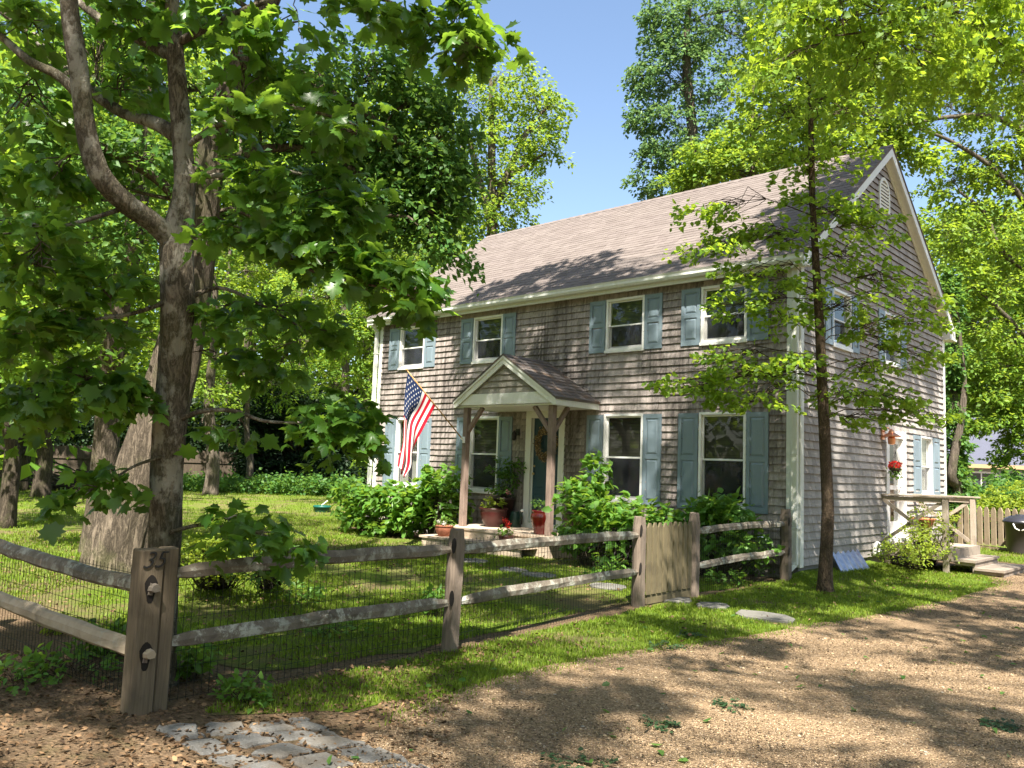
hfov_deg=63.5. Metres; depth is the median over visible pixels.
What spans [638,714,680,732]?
fallen sprig
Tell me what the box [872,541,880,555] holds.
hose reel
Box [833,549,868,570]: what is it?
bulkhead cover
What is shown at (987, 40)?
overhanging oak
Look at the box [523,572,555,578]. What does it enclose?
stepping stone
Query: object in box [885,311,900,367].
window
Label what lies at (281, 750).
cobble apron
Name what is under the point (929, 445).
window
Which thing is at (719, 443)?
window
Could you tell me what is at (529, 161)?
broadleaf tree
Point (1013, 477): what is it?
undergrowth
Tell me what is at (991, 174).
broadleaf tree
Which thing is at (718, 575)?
weed
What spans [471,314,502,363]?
window
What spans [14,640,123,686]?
weed
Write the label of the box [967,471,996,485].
window
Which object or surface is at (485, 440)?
window
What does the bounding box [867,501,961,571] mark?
shrub
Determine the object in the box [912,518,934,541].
terracotta bowl
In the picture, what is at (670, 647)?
fallen sprig
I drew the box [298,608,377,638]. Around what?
weed
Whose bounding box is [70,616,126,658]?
weed
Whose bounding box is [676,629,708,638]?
fallen sprig
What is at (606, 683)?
fallen leaves
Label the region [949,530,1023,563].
back lawn
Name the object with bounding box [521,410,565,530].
front door
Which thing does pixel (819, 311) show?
young oak
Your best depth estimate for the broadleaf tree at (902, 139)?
21.62 m
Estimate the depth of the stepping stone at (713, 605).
9.53 m
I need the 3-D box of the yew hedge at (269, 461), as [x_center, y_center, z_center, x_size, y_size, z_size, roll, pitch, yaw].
[-9.489,2.474,40.617,7.681,5.875,7.586,1,-6,11]
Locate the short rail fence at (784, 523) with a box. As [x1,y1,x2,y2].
[689,509,791,596]
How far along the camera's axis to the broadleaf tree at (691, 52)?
29.70 m
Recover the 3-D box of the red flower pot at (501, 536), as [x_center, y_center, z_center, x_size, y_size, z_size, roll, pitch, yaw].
[-0.105,2.551,14.419,0.402,0.468,0.332,6,-7,-33]
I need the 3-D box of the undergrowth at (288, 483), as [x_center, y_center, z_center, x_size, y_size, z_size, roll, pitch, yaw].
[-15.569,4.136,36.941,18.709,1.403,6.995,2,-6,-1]
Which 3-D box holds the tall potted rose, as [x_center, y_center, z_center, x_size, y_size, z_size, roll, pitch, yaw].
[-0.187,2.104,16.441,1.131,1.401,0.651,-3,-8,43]
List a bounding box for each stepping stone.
[465,558,487,563]
[499,567,527,572]
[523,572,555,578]
[590,582,625,590]
[663,597,691,603]
[696,602,729,608]
[736,609,795,622]
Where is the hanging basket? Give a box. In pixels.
[886,452,902,479]
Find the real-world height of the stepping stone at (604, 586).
0.063 m
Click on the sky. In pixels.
(587, 46)
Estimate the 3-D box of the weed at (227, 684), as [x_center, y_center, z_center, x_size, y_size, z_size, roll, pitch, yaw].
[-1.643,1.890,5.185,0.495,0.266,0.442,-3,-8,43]
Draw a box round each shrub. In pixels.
[179,532,263,591]
[226,545,298,589]
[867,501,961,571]
[973,480,1023,537]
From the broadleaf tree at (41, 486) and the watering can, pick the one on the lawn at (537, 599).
the broadleaf tree at (41, 486)
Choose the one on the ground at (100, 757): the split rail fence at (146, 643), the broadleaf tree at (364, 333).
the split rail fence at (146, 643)
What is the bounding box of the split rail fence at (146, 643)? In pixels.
[0,516,646,717]
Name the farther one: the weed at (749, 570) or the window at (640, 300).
the window at (640, 300)
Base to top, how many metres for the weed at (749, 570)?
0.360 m
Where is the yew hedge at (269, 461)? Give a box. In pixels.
[227,381,376,492]
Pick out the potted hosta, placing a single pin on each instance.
(491, 516)
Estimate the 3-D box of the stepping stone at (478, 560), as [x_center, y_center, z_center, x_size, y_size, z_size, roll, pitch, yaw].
[-0.620,2.825,13.154,0.522,0.067,0.435,-1,-6,28]
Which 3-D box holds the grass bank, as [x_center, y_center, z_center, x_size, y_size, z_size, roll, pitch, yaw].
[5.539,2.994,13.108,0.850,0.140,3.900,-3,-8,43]
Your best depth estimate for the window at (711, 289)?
13.80 m
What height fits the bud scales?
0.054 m
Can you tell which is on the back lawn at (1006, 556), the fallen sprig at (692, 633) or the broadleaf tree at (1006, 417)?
the broadleaf tree at (1006, 417)
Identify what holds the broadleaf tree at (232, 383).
on the lawn at (537, 599)
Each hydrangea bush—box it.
[326,478,437,538]
[399,462,475,536]
[542,448,683,568]
[672,486,784,578]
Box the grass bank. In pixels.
[785,560,914,588]
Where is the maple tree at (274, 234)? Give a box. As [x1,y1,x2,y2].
[0,0,535,687]
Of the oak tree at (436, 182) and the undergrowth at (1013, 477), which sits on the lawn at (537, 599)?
the oak tree at (436, 182)
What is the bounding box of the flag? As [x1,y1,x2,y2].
[398,369,464,477]
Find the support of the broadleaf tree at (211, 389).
on the lawn at (537, 599)
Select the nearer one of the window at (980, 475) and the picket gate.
the picket gate
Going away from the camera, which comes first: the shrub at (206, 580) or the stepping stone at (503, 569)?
the shrub at (206, 580)
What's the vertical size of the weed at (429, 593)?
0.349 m
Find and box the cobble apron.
[156,717,428,767]
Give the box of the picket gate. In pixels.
[645,521,691,603]
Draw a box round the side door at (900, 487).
[885,428,908,542]
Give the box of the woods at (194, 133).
[0,31,480,451]
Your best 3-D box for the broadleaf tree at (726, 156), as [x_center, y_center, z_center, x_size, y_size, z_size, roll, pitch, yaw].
[7.334,-3.045,24.568,6.462,14.774,3.325,2,-6,5]
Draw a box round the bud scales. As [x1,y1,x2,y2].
[323,575,1023,767]
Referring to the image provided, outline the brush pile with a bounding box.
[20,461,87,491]
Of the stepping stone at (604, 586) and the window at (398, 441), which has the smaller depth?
the stepping stone at (604, 586)
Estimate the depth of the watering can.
16.01 m
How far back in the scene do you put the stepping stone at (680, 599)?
9.82 m
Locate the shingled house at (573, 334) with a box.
[367,144,1023,577]
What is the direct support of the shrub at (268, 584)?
on the lawn at (537, 599)
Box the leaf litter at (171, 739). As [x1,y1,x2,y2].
[0,632,562,767]
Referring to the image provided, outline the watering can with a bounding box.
[509,509,524,526]
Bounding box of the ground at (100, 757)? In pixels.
[0,527,1023,767]
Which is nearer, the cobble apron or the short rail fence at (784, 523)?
the cobble apron
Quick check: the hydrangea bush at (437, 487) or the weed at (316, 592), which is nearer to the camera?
the weed at (316, 592)
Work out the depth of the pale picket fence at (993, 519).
19.90 m
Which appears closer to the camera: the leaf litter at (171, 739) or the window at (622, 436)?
the leaf litter at (171, 739)
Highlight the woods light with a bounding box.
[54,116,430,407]
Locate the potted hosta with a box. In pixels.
[479,496,507,526]
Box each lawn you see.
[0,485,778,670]
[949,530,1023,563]
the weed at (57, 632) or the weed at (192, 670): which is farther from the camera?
the weed at (57, 632)
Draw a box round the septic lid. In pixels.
[313,500,330,512]
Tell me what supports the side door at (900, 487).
in the shingled house at (573, 334)
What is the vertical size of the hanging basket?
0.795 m
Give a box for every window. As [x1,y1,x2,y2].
[393,418,418,487]
[397,326,423,369]
[468,416,498,493]
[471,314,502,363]
[603,413,642,503]
[604,295,644,353]
[696,412,745,508]
[699,281,746,345]
[832,288,852,352]
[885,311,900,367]
[921,436,934,494]
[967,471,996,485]
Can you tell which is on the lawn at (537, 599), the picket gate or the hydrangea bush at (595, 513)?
the hydrangea bush at (595, 513)
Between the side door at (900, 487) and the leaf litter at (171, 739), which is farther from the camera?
the side door at (900, 487)
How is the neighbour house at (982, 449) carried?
on the ground at (100, 757)
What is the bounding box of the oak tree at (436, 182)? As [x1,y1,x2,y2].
[0,0,493,582]
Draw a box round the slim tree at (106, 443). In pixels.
[0,0,241,552]
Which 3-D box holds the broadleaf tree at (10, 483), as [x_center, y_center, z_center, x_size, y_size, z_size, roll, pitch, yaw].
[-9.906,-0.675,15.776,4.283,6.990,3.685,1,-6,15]
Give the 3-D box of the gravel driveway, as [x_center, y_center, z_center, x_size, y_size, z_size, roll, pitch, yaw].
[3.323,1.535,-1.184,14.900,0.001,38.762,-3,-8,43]
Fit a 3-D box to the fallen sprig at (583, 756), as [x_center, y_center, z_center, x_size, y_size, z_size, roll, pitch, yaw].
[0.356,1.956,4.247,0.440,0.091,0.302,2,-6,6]
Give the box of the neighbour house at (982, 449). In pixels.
[947,418,1023,485]
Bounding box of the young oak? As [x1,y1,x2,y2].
[641,0,964,592]
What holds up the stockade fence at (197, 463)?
on the ground at (100, 757)
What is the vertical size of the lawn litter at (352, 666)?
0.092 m
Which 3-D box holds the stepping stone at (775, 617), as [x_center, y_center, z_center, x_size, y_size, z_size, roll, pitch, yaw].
[2.756,2.540,9.007,0.634,0.062,0.495,-1,-6,27]
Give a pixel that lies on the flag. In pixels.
(419, 405)
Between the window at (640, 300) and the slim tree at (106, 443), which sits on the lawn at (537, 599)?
the slim tree at (106, 443)
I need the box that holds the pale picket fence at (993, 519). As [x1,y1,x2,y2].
[957,506,1023,550]
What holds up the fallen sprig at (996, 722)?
on the gravel driveway
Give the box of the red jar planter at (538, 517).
[530,498,545,534]
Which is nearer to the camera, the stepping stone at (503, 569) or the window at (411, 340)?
the stepping stone at (503, 569)
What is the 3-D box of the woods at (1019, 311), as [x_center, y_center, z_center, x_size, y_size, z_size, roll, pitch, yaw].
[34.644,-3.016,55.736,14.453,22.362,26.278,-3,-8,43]
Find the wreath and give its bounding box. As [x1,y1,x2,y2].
[533,426,557,462]
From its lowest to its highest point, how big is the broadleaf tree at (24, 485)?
6.992 m
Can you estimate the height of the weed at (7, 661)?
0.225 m
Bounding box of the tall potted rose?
[483,456,526,525]
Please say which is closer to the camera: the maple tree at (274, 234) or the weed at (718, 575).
the maple tree at (274, 234)
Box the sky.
[0,0,1023,445]
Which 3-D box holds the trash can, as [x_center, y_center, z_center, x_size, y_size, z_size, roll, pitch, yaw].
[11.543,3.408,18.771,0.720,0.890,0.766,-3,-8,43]
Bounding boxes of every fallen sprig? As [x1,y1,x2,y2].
[540,747,618,767]
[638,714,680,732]
[648,640,687,650]
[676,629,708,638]
[711,696,754,714]
[977,717,1023,732]
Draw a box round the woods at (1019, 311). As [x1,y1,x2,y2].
[918,187,1023,417]
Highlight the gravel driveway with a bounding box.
[337,572,1023,767]
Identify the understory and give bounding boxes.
[0,381,253,471]
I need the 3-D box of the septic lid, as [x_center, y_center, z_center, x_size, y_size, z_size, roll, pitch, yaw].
[-5.565,3.584,24.283,0.550,0.346,0.550,-3,-8,43]
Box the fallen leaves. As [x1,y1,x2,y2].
[326,566,1020,764]
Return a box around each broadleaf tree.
[0,205,103,528]
[2,363,78,490]
[5,147,153,497]
[126,138,326,495]
[191,338,295,422]
[200,250,324,487]
[262,236,456,480]
[269,238,395,399]
[404,48,579,273]
[617,0,811,200]
[654,58,867,194]
[776,0,985,186]
[877,19,1023,385]
[938,266,978,542]
[945,333,1023,474]
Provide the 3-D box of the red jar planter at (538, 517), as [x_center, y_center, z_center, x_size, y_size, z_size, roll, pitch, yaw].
[0.517,2.327,14.573,0.429,0.638,0.402,-3,-8,43]
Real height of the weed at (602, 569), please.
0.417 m
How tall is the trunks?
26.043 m
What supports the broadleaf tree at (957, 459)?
on the back lawn at (1006, 556)
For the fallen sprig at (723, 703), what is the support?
on the gravel driveway
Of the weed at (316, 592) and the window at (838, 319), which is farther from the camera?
the window at (838, 319)
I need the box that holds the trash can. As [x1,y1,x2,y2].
[1002,514,1023,554]
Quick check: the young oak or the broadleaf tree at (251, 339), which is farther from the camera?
the broadleaf tree at (251, 339)
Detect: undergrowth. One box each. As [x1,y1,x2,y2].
[0,466,363,496]
[949,464,1023,536]
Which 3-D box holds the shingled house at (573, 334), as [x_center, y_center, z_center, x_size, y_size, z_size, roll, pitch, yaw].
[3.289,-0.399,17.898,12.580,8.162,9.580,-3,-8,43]
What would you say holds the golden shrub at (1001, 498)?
on the back lawn at (1006, 556)
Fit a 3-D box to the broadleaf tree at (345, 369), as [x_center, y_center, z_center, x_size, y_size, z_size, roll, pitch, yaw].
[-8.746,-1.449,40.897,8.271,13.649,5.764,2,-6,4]
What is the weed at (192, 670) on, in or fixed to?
on the ground at (100, 757)
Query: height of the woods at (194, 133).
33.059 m
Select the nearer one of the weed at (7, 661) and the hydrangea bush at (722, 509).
the weed at (7, 661)
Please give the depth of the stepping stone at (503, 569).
12.11 m
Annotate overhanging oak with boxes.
[721,0,1023,135]
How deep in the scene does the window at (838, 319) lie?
14.18 m
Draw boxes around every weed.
[0,653,70,695]
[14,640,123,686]
[37,612,83,635]
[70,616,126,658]
[174,625,222,680]
[206,661,274,713]
[269,578,326,606]
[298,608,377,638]
[418,583,463,617]
[582,552,631,580]
[703,567,746,585]
[738,560,775,576]
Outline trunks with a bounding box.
[20,109,460,484]
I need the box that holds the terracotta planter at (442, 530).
[434,515,455,536]
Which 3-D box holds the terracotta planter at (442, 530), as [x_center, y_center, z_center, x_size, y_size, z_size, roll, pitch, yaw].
[-1.268,2.640,15.481,0.444,0.416,0.430,-3,-8,43]
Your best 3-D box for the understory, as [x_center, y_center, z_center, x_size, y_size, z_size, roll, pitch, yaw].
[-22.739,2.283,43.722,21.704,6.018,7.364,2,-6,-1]
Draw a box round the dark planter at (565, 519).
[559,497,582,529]
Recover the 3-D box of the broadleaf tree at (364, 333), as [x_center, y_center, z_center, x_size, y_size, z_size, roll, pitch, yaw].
[-5.144,-0.465,26.724,6.626,9.122,3.759,2,-6,3]
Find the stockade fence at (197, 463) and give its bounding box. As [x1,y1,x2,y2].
[0,445,236,477]
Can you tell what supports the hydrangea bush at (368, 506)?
on the lawn at (537, 599)
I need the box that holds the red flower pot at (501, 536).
[494,519,513,539]
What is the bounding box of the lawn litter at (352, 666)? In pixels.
[0,522,991,695]

